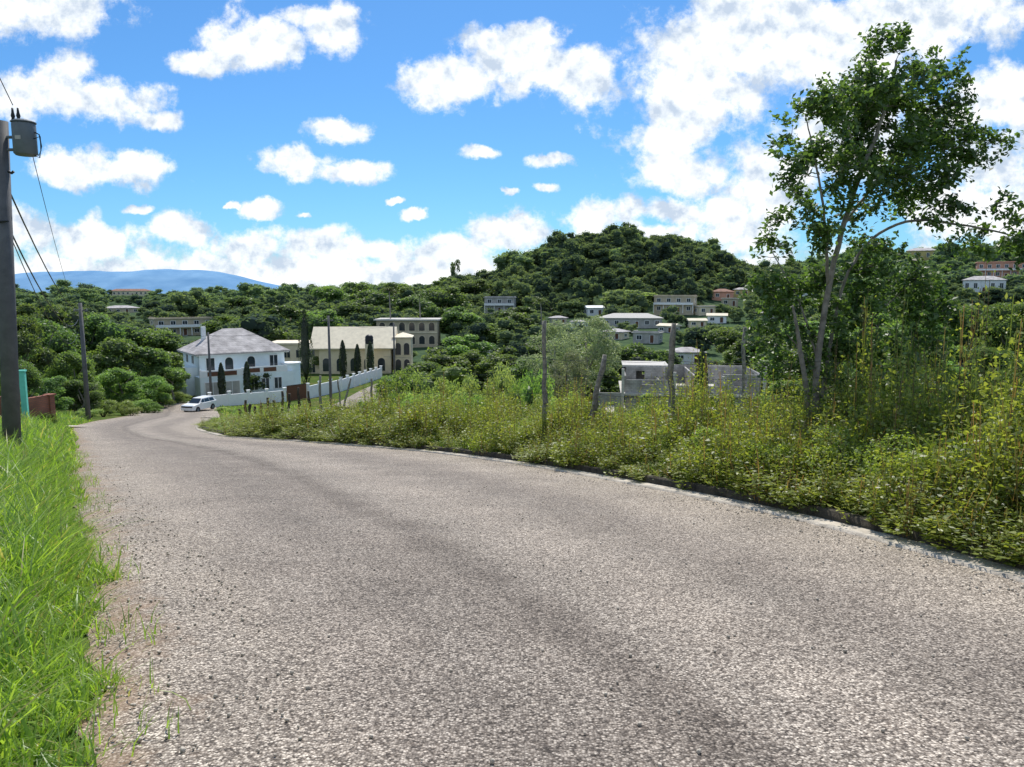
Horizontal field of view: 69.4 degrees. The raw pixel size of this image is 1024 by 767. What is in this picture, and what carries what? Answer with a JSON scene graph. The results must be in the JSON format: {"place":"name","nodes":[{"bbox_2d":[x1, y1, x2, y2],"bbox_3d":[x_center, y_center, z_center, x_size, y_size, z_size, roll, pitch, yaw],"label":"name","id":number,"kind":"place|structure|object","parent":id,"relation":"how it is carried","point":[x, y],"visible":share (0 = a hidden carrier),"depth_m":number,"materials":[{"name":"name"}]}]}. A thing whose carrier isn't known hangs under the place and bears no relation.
{"place":"outdoors","nodes":[
{"label":"outdoors","id":0,"kind":"place"},
{"bbox_2d":[15,269,299,293],"bbox_3d":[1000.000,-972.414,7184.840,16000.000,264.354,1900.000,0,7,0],"label":"hills","id":1,"kind":"structure","parent":0,"point":[165,280],"depth_m":6665.47,"materials":[{"name":"blue"}]},
{"bbox_2d":[204,384,381,417],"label":"side street","id":2,"kind":"structure","parent":0,"point":[356,395],"depth_m":110.68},
{"bbox_2d":[0,255,1014,766],"bbox_3d":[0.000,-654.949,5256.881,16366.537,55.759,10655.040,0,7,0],"label":"ground","id":3,"kind":"structure","parent":0,"point":[712,353],"depth_m":145.75,"materials":[{"name":"plant"}]},
{"bbox_2d":[0,120,21,445],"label":"utility pole","id":4,"kind":"object","parent":3,"relation":"on","point":[10,397],"visible":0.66,"depth_m":16.81,"materials":[{"name":"wood"}]},
{"bbox_2d":[10,108,41,157],"bbox_3d":[-10.782,-5.552,16.405,0.571,1.078,0.498,-4,8,-31],"label":"pole transformer","id":5,"kind":"object","parent":4,"relation":"attached to","point":[24,137],"visible":1,"depth_m":16.24,"materials":[{"name":"metal"}]},
{"bbox_2d":[0,359,43,397],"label":"broadleaf tree","id":6,"kind":"object","parent":3,"relation":"on","point":[33,378],"visible":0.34,"depth_m":56.59,"materials":[{"name":"green plant"}]},
{"bbox_2d":[19,370,28,417],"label":"gate pillar","id":7,"kind":"structure","parent":3,"relation":"on","point":[23,391],"depth_m":38.26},
{"bbox_2d":[16,303,38,356],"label":"broadleaf tree","id":8,"kind":"object","parent":3,"relation":"on","point":[24,310],"visible":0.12,"depth_m":149.20,"materials":[{"name":"green plant"}]},
{"bbox_2d":[0,393,55,423],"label":"brick wall","id":9,"kind":"structure","parent":3,"relation":"on","point":[43,403],"depth_m":40.29,"materials":[{"name":"brick"}]},
{"bbox_2d":[0,315,59,392],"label":"broadleaf tree","id":10,"kind":"object","parent":3,"relation":"on","point":[29,332],"visible":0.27,"depth_m":72.63,"materials":[{"name":"green plant"}]},
{"bbox_2d":[17,316,80,400],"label":"broadleaf tree","id":11,"kind":"object","parent":3,"relation":"on","point":[54,341],"visible":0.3,"depth_m":85.23,"materials":[{"name":"green plant"}]},
{"bbox_2d":[30,375,74,411],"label":"broadleaf tree","id":12,"kind":"object","parent":3,"relation":"on","point":[50,385],"visible":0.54,"depth_m":67.77,"materials":[{"name":"green plant"}]},
{"bbox_2d":[30,303,89,354],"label":"broadleaf tree","id":13,"kind":"object","parent":3,"relation":"on","point":[69,319],"visible":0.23,"depth_m":123.35,"materials":[{"name":"green plant"}]},
{"bbox_2d":[41,350,104,415],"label":"broadleaf tree","id":14,"kind":"object","parent":3,"relation":"on","point":[65,361],"visible":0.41,"depth_m":77.23,"materials":[{"name":"green plant"}]},
{"bbox_2d":[55,379,105,413],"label":"broadleaf tree","id":15,"kind":"object","parent":3,"relation":"on","point":[74,388],"visible":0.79,"depth_m":74.67,"materials":[{"name":"green plant"}]},
{"bbox_2d":[73,303,90,420],"bbox_3d":[-34.863,-1.476,60.285,1.200,10.141,0.408,0,7,0],"label":"utility pole","id":16,"kind":"object","parent":3,"relation":"on","point":[85,377],"visible":0.86,"depth_m":60.16,"materials":[{"name":"wood"}]},
{"bbox_2d":[0,407,190,766],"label":"grass","id":17,"kind":"structure","parent":3,"relation":"on","point":[44,553],"depth_m":5.33,"materials":[{"name":"plant"}]},
{"bbox_2d":[80,311,126,353],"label":"broadleaf tree","id":18,"kind":"object","parent":3,"relation":"on","point":[98,328],"visible":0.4,"depth_m":129.01,"materials":[{"name":"green plant"}]},
{"bbox_2d":[90,399,117,416],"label":"shrub","id":19,"kind":"object","parent":3,"relation":"on","point":[104,406],"visible":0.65,"depth_m":75.70,"materials":[{"name":"green plant"}]},
{"bbox_2d":[86,336,139,405],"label":"broadleaf tree","id":20,"kind":"object","parent":3,"relation":"on","point":[116,352],"visible":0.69,"depth_m":98.91,"materials":[{"name":"green plant"}]},
{"bbox_2d":[94,367,146,401],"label":"broadleaf tree","id":21,"kind":"object","parent":3,"relation":"on","point":[128,381],"visible":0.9,"depth_m":91.82,"materials":[{"name":"green plant"}]},
{"bbox_2d":[110,289,149,295],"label":"house","id":22,"kind":"structure","parent":3,"relation":"on","point":[130,292],"depth_m":642.68,"materials":[{"name":"paint"}]},
{"bbox_2d":[119,323,153,347],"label":"broadleaf tree","id":23,"kind":"object","parent":3,"relation":"on","point":[133,334],"visible":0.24,"depth_m":137.61,"materials":[{"name":"green plant"}]},
{"bbox_2d":[101,338,173,379],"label":"broadleaf tree","id":24,"kind":"object","parent":3,"relation":"on","point":[157,360],"visible":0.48,"depth_m":103.47,"materials":[{"name":"green plant"}]},
{"bbox_2d":[128,375,173,404],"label":"broadleaf tree","id":25,"kind":"object","parent":3,"relation":"on","point":[152,382],"visible":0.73,"depth_m":95.87,"materials":[{"name":"green plant"}]},
{"bbox_2d":[138,328,183,351],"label":"broadleaf tree","id":26,"kind":"object","parent":3,"relation":"on","point":[159,341],"visible":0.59,"depth_m":139.04,"materials":[{"name":"green plant"}]},
{"bbox_2d":[160,367,190,402],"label":"broadleaf tree","id":27,"kind":"object","parent":3,"relation":"on","point":[175,378],"visible":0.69,"depth_m":104.71,"materials":[{"name":"green plant"}]},
{"bbox_2d":[148,316,212,335],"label":"house","id":28,"kind":"structure","parent":3,"relation":"on","point":[184,326],"depth_m":230.14,"materials":[{"name":"paint"}]},
{"bbox_2d":[199,315,238,333],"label":"broadleaf tree","id":29,"kind":"object","parent":3,"relation":"on","point":[210,325],"visible":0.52,"depth_m":215.46,"materials":[{"name":"green plant"}]},
{"bbox_2d":[216,296,259,308],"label":"broadleaf tree","id":30,"kind":"object","parent":3,"relation":"on","point":[241,301],"visible":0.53,"depth_m":296.21,"materials":[{"name":"green plant"}]},
{"bbox_2d":[176,327,300,396],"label":"villa","id":31,"kind":"object","parent":3,"relation":"on","point":[233,350],"visible":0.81,"depth_m":116.64,"materials":[{"name":"paint"}]},
{"bbox_2d":[207,387,286,406],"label":"boundary wall","id":32,"kind":"structure","parent":3,"relation":"on","point":[229,399],"depth_m":102.34,"materials":[{"name":"paint"}]},
{"bbox_2d":[256,324,300,340],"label":"broadleaf tree","id":33,"kind":"object","parent":3,"relation":"on","point":[281,335],"visible":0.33,"depth_m":166.36,"materials":[{"name":"green plant"}]},
{"bbox_2d":[262,304,311,330],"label":"broadleaf tree","id":34,"kind":"object","parent":3,"relation":"on","point":[292,313],"visible":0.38,"depth_m":210.30,"materials":[{"name":"green plant"}]},
{"bbox_2d":[286,383,306,400],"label":"driveway gate","id":35,"kind":"structure","parent":3,"relation":"on","point":[292,390],"depth_m":107.65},
{"bbox_2d":[297,309,313,383],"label":"cypress tree","id":36,"kind":"object","parent":3,"relation":"on","point":[304,350],"visible":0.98,"depth_m":127.68,"materials":[{"name":"green plant"}]},
{"bbox_2d":[300,309,344,338],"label":"broadleaf tree","id":37,"kind":"object","parent":3,"relation":"on","point":[315,316],"visible":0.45,"depth_m":187.71,"materials":[{"name":"green plant"}]},
{"bbox_2d":[309,285,347,303],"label":"broadleaf tree","id":38,"kind":"object","parent":3,"relation":"on","point":[332,294],"visible":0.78,"depth_m":294.31,"materials":[{"name":"green plant"}]},
{"bbox_2d":[324,316,332,403],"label":"utility pole","id":39,"kind":"object","parent":3,"relation":"on","point":[330,375],"visible":0.88,"depth_m":97.26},
{"bbox_2d":[338,340,346,378],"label":"cypress tree","id":40,"kind":"object","parent":3,"relation":"on","point":[342,360],"visible":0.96,"depth_m":136.14,"materials":[{"name":"green plant"}]},
{"bbox_2d":[272,326,413,373],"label":"cream house","id":41,"kind":"structure","parent":3,"relation":"on","point":[351,337],"depth_m":147.49,"materials":[{"name":"paint"}]},
{"bbox_2d":[306,366,381,397],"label":"boundary wall","id":42,"kind":"structure","parent":3,"relation":"on","point":[360,378],"depth_m":121.02,"materials":[{"name":"paint"}]},
{"bbox_2d":[324,301,381,318],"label":"broadleaf tree","id":43,"kind":"object","parent":3,"relation":"on","point":[343,308],"visible":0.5,"depth_m":222.91,"materials":[{"name":"green plant"}]},
{"bbox_2d":[340,281,371,296],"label":"broadleaf tree","id":44,"kind":"object","parent":3,"relation":"on","point":[351,288],"visible":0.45,"depth_m":313.47,"materials":[{"name":"green plant"}]},
{"bbox_2d":[346,289,395,311],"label":"broadleaf tree","id":45,"kind":"object","parent":3,"relation":"on","point":[366,297],"visible":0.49,"depth_m":245.13,"materials":[{"name":"green plant"}]},
{"bbox_2d":[373,367,421,405],"bbox_3d":[-8.403,1.438,56.448,3.344,5.282,4.118,7,10,44],"label":"shrub","id":46,"kind":"object","parent":3,"relation":"on","point":[400,382],"visible":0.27,"depth_m":56.08,"materials":[{"name":"green plant"}]},
{"bbox_2d":[374,318,441,347],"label":"arched house","id":47,"kind":"structure","parent":3,"relation":"on","point":[425,332],"depth_m":194.74,"materials":[{"name":"concrete"}]},
{"bbox_2d":[392,295,440,317],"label":"broadleaf tree","id":48,"kind":"object","parent":3,"relation":"on","point":[428,309],"visible":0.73,"depth_m":234.74,"materials":[{"name":"green plant"}]},
{"bbox_2d":[400,361,439,394],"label":"broadleaf tree","id":49,"kind":"object","parent":3,"relation":"on","point":[428,367],"visible":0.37,"depth_m":108.27,"materials":[{"name":"green plant"}]},
{"bbox_2d":[399,368,453,402],"bbox_3d":[-6.135,1.756,52.606,3.727,5.986,3.711,5,9,35],"label":"shrub","id":50,"kind":"object","parent":3,"relation":"on","point":[420,387],"visible":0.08,"depth_m":51.57,"materials":[{"name":"green plant"}]},
{"bbox_2d":[420,286,472,320],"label":"broadleaf tree","id":51,"kind":"object","parent":3,"relation":"on","point":[439,297],"visible":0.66,"depth_m":255.47,"materials":[{"name":"green plant"}]},
{"bbox_2d":[425,354,471,373],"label":"broadleaf tree","id":52,"kind":"object","parent":3,"relation":"on","point":[441,360],"visible":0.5,"depth_m":119.01,"materials":[{"name":"green plant"}]},
{"bbox_2d":[429,372,481,405],"bbox_3d":[-3.619,2.338,48.814,3.239,6.058,3.378,2,7,15],"label":"shrub","id":53,"kind":"object","parent":3,"relation":"on","point":[452,386],"visible":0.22,"depth_m":48.11,"materials":[{"name":"green plant"}]},
{"bbox_2d":[18,324,896,405],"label":"woodland","id":54,"kind":"object","parent":3,"relation":"on","point":[610,383],"visible":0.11,"depth_m":114.61,"materials":[{"name":"green plant"}]},
{"bbox_2d":[440,305,485,333],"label":"broadleaf tree","id":55,"kind":"object","parent":3,"relation":"on","point":[456,314],"visible":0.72,"depth_m":200.64,"materials":[{"name":"green plant"}]},
{"bbox_2d":[441,334,497,356],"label":"broadleaf tree","id":56,"kind":"object","parent":3,"relation":"on","point":[457,345],"visible":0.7,"depth_m":149.59,"materials":[{"name":"green plant"}]},
{"bbox_2d":[459,349,488,373],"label":"broadleaf tree","id":57,"kind":"object","parent":3,"relation":"on","point":[473,356],"visible":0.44,"depth_m":129.29,"materials":[{"name":"green plant"}]},
{"bbox_2d":[457,279,495,295],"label":"broadleaf tree","id":58,"kind":"object","parent":3,"relation":"on","point":[474,287],"visible":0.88,"depth_m":323.82,"materials":[{"name":"green plant"}]},
{"bbox_2d":[461,375,501,401],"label":"shrub","id":59,"kind":"object","parent":3,"relation":"on","point":[470,389],"visible":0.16,"depth_m":45.85,"materials":[{"name":"green plant"}]},
{"bbox_2d":[483,296,516,313],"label":"house","id":60,"kind":"structure","parent":3,"relation":"on","point":[497,303],"depth_m":291.98,"materials":[{"name":"paint"}]},
{"bbox_2d":[482,352,518,377],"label":"broadleaf tree","id":61,"kind":"object","parent":3,"relation":"on","point":[495,358],"visible":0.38,"depth_m":119.26,"materials":[{"name":"green plant"}]},
{"bbox_2d":[482,361,522,401],"bbox_3d":[-0.279,2.295,46.812,3.592,7.597,3.564,3,8,23],"label":"shrub","id":62,"kind":"object","parent":3,"relation":"on","point":[498,373],"visible":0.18,"depth_m":45.89,"materials":[{"name":"green plant"}]},
{"bbox_2d":[15,233,1017,306],"bbox_3d":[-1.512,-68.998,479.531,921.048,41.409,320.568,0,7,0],"label":"woodland","id":63,"kind":"object","parent":3,"relation":"on","point":[83,293],"visible":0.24,"depth_m":386.18,"materials":[{"name":"green plant"}]},
{"bbox_2d":[496,306,544,329],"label":"broadleaf tree","id":64,"kind":"object","parent":3,"relation":"on","point":[521,317],"visible":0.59,"depth_m":209.93,"materials":[{"name":"green plant"}]},
{"bbox_2d":[496,357,552,389],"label":"broadleaf tree","id":65,"kind":"object","parent":3,"relation":"on","point":[516,370],"visible":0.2,"depth_m":96.75,"materials":[{"name":"green plant"}]},
{"bbox_2d":[33,267,1023,357],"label":"valley woodland","id":66,"kind":"object","parent":3,"relation":"on","point":[253,319],"visible":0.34,"depth_m":273.56,"materials":[{"name":"plant"}]},
{"bbox_2d":[516,368,554,405],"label":"shrub","id":67,"kind":"object","parent":3,"relation":"on","point":[537,389],"visible":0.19,"depth_m":41.92,"materials":[{"name":"green plant"}]},
{"bbox_2d":[542,321,547,417],"bbox_3d":[0.955,0.078,21.167,0.222,3.742,0.186,0,7,0],"label":"fence post","id":68,"kind":"object","parent":3,"relation":"on","point":[544,390],"visible":0.66,"depth_m":21.08,"materials":[{"name":"wood"}]},
{"bbox_2d":[516,319,582,393],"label":"broadleaf tree","id":69,"kind":"object","parent":3,"relation":"on","point":[556,347],"visible":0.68,"depth_m":92.37,"materials":[{"name":"green plant"}]},
{"bbox_2d":[547,349,592,402],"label":"broadleaf tree","id":70,"kind":"object","parent":3,"relation":"on","point":[573,357],"visible":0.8,"depth_m":80.30,"materials":[{"name":"green plant"}]},
{"bbox_2d":[551,315,621,402],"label":"broadleaf tree","id":71,"kind":"object","parent":3,"relation":"on","point":[592,349],"visible":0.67,"depth_m":98.62,"materials":[{"name":"green plant"}]},
{"bbox_2d":[587,354,606,426],"bbox_3d":[2.195,0.576,19.220,0.493,2.669,0.202,0,7,0],"label":"fence post","id":72,"kind":"object","parent":3,"relation":"on","point":[598,383],"visible":0.56,"depth_m":19.11,"materials":[{"name":"wood"}]},
{"bbox_2d":[192,259,1023,566],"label":"verge weeds","id":73,"kind":"object","parent":3,"relation":"on","point":[996,417],"visible":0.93,"depth_m":11.98,"materials":[{"name":"plant"}]},
{"bbox_2d":[201,426,1023,569],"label":"kerb","id":74,"kind":"structure","parent":3,"relation":"on","point":[832,514],"depth_m":11.86,"materials":[{"name":"concrete"}]},
{"bbox_2d":[206,401,1023,533],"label":"verge grass","id":75,"kind":"structure","parent":3,"relation":"on","point":[253,405],"depth_m":18.13,"materials":[{"name":"plant"}]},
{"bbox_2d":[599,313,663,327],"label":"house","id":76,"kind":"structure","parent":3,"relation":"on","point":[643,320],"depth_m":255.93,"materials":[{"name":"paint"}]},
{"bbox_2d":[414,222,858,301],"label":"hill woodland","id":77,"kind":"object","parent":3,"relation":"on","point":[668,253],"visible":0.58,"depth_m":346.53,"materials":[{"name":"plant"}]},
{"bbox_2d":[618,342,661,373],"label":"broadleaf tree","id":78,"kind":"object","parent":3,"relation":"on","point":[631,349],"visible":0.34,"depth_m":118.76,"materials":[{"name":"green plant"}]},
{"bbox_2d":[631,330,664,343],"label":"house","id":79,"kind":"structure","parent":3,"relation":"on","point":[651,337],"depth_m":201.72,"materials":[{"name":"concrete"}]},
{"bbox_2d":[667,323,675,422],"bbox_3d":[3.710,0.209,17.157,0.249,3.208,0.195,0,7,0],"label":"fence post","id":80,"kind":"object","parent":3,"relation":"on","point":[672,342],"visible":0.62,"depth_m":17.03,"materials":[{"name":"wood"}]},
{"bbox_2d":[653,295,696,314],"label":"house","id":81,"kind":"structure","parent":3,"relation":"on","point":[685,304],"depth_m":276.71,"materials":[{"name":"paint"}]},
{"bbox_2d":[598,361,766,414],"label":"unfinished building","id":82,"kind":"structure","parent":3,"relation":"on","point":[631,383],"depth_m":84.97,"materials":[{"name":"concrete"}]},
{"bbox_2d":[666,347,707,363],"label":"house","id":83,"kind":"structure","parent":3,"relation":"on","point":[684,353],"depth_m":165.02,"materials":[{"name":"white concrete"}]},
{"bbox_2d":[693,348,708,404],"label":"cypress tree","id":84,"kind":"object","parent":3,"relation":"on","point":[702,351],"visible":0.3,"depth_m":76.05,"materials":[{"name":"green plant"}]},
{"bbox_2d":[702,326,749,358],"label":"broadleaf tree","id":85,"kind":"object","parent":3,"relation":"on","point":[724,335],"visible":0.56,"depth_m":157.71,"materials":[{"name":"green plant"}]},
{"bbox_2d":[740,327,746,415],"bbox_3d":[12.586,1.378,40.502,0.311,8.924,0.259,0,7,0],"label":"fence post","id":86,"kind":"object","parent":3,"relation":"on","point":[743,363],"visible":0.41,"depth_m":40.13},
{"bbox_2d":[728,333,778,362],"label":"broadleaf tree","id":87,"kind":"object","parent":3,"relation":"on","point":[736,348],"visible":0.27,"depth_m":140.41,"materials":[{"name":"green plant"}]},
{"bbox_2d":[745,438,797,475],"bbox_3d":[4.158,1.348,11.853,0.906,0.938,0.968,0,7,2],"label":"shrub","id":88,"kind":"object","parent":3,"relation":"on","point":[768,450],"visible":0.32,"depth_m":11.72,"materials":[{"name":"green plant"}]},
{"bbox_2d":[761,380,809,413],"bbox_3d":[22.396,1.650,60.792,4.191,4.211,4.698,3,8,25],"label":"broadleaf tree","id":89,"kind":"object","parent":3,"relation":"on","point":[782,388],"visible":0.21,"depth_m":59.87,"materials":[{"name":"green plant"}]},
{"bbox_2d":[803,423,908,477],"bbox_3d":[5.051,1.137,10.610,1.554,1.069,1.389,-2,7,-15],"label":"shrub","id":90,"kind":"object","parent":3,"relation":"on","point":[867,452],"visible":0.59,"depth_m":10.64,"materials":[{"name":"green plant"}]},
{"bbox_2d":[737,20,1023,429],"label":"roadside tree","id":91,"kind":"object","parent":3,"relation":"on","point":[865,101],"visible":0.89,"depth_m":14.38,"materials":[{"name":"green plant"}]},
{"bbox_2d":[847,311,921,377],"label":"broadleaf tree","id":92,"kind":"object","parent":3,"relation":"on","point":[885,317],"visible":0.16,"depth_m":118.31,"materials":[{"name":"green plant"}]},
{"bbox_2d":[859,429,957,489],"bbox_3d":[5.151,1.172,9.320,1.362,1.073,1.217,2,7,13],"label":"shrub","id":93,"kind":"object","parent":3,"relation":"on","point":[898,449],"visible":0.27,"depth_m":9.49,"materials":[{"name":"green plant"}]},
{"bbox_2d":[797,240,1023,297],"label":"hill woodland","id":94,"kind":"object","parent":3,"relation":"on","point":[968,268],"visible":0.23,"depth_m":372.71,"materials":[{"name":"plant"}]},
{"bbox_2d":[885,322,969,384],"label":"broadleaf tree","id":95,"kind":"object","parent":3,"relation":"on","point":[954,349],"visible":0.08,"depth_m":107.31,"materials":[{"name":"green plant"}]},
{"bbox_2d":[924,360,976,404],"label":"broadleaf tree","id":96,"kind":"object","parent":3,"relation":"on","point":[956,368],"visible":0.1,"depth_m":71.17,"materials":[{"name":"green plant"}]},
{"bbox_2d":[916,440,1010,486],"bbox_3d":[5.403,1.114,8.626,1.226,1.048,1.373,-5,9,-35],"label":"shrub","id":97,"kind":"object","parent":3,"relation":"on","point":[971,455],"visible":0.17,"depth_m":8.36,"materials":[{"name":"green plant"}]},
{"bbox_2d":[935,304,1012,365],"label":"broadleaf tree","id":98,"kind":"object","parent":3,"relation":"on","point":[972,310],"visible":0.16,"depth_m":118.59,"materials":[{"name":"green plant"}]},
{"bbox_2d":[960,276,1006,291],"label":"house","id":99,"kind":"structure","parent":3,"relation":"on","point":[974,282],"depth_m":327.77,"materials":[{"name":"paint"}]},
{"bbox_2d":[966,301,1023,356],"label":"broadleaf tree","id":100,"kind":"object","parent":3,"relation":"on","point":[996,322],"visible":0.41,"depth_m":110.18,"materials":[{"name":"green plant"}]},
{"bbox_2d":[967,346,1023,395],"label":"broadleaf tree","id":101,"kind":"object","parent":3,"relation":"on","point":[990,351],"visible":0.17,"depth_m":80.49,"materials":[{"name":"green plant"}]},
{"bbox_2d":[975,261,1023,277],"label":"house","id":102,"kind":"structure","parent":3,"relation":"on","point":[1000,268],"depth_m":349.55,"materials":[{"name":"paint"}]},
{"bbox_2d":[0,0,1023,287],"label":"sky","id":103,"kind":"structure","parent":0,"point":[322,143],"materials":[{"name":"blue"}]},
{"bbox_2d":[71,401,1023,766],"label":"road","id":104,"kind":"structure","parent":0,"point":[771,681],"depth_m":5.29,"materials":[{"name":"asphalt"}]},
{"bbox_2d":[181,395,216,411],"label":"parked car","id":105,"kind":"object","parent":104,"relation":"on","point":[197,404],"visible":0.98,"depth_m":92.32,"materials":[{"name":"white metal"}]},
{"bbox_2d":[195,426,1023,582],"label":"gutter","id":106,"kind":"object","parent":104,"relation":"on","point":[998,569],"visible":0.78,"depth_m":9.81,"materials":[{"name":"concrete"}]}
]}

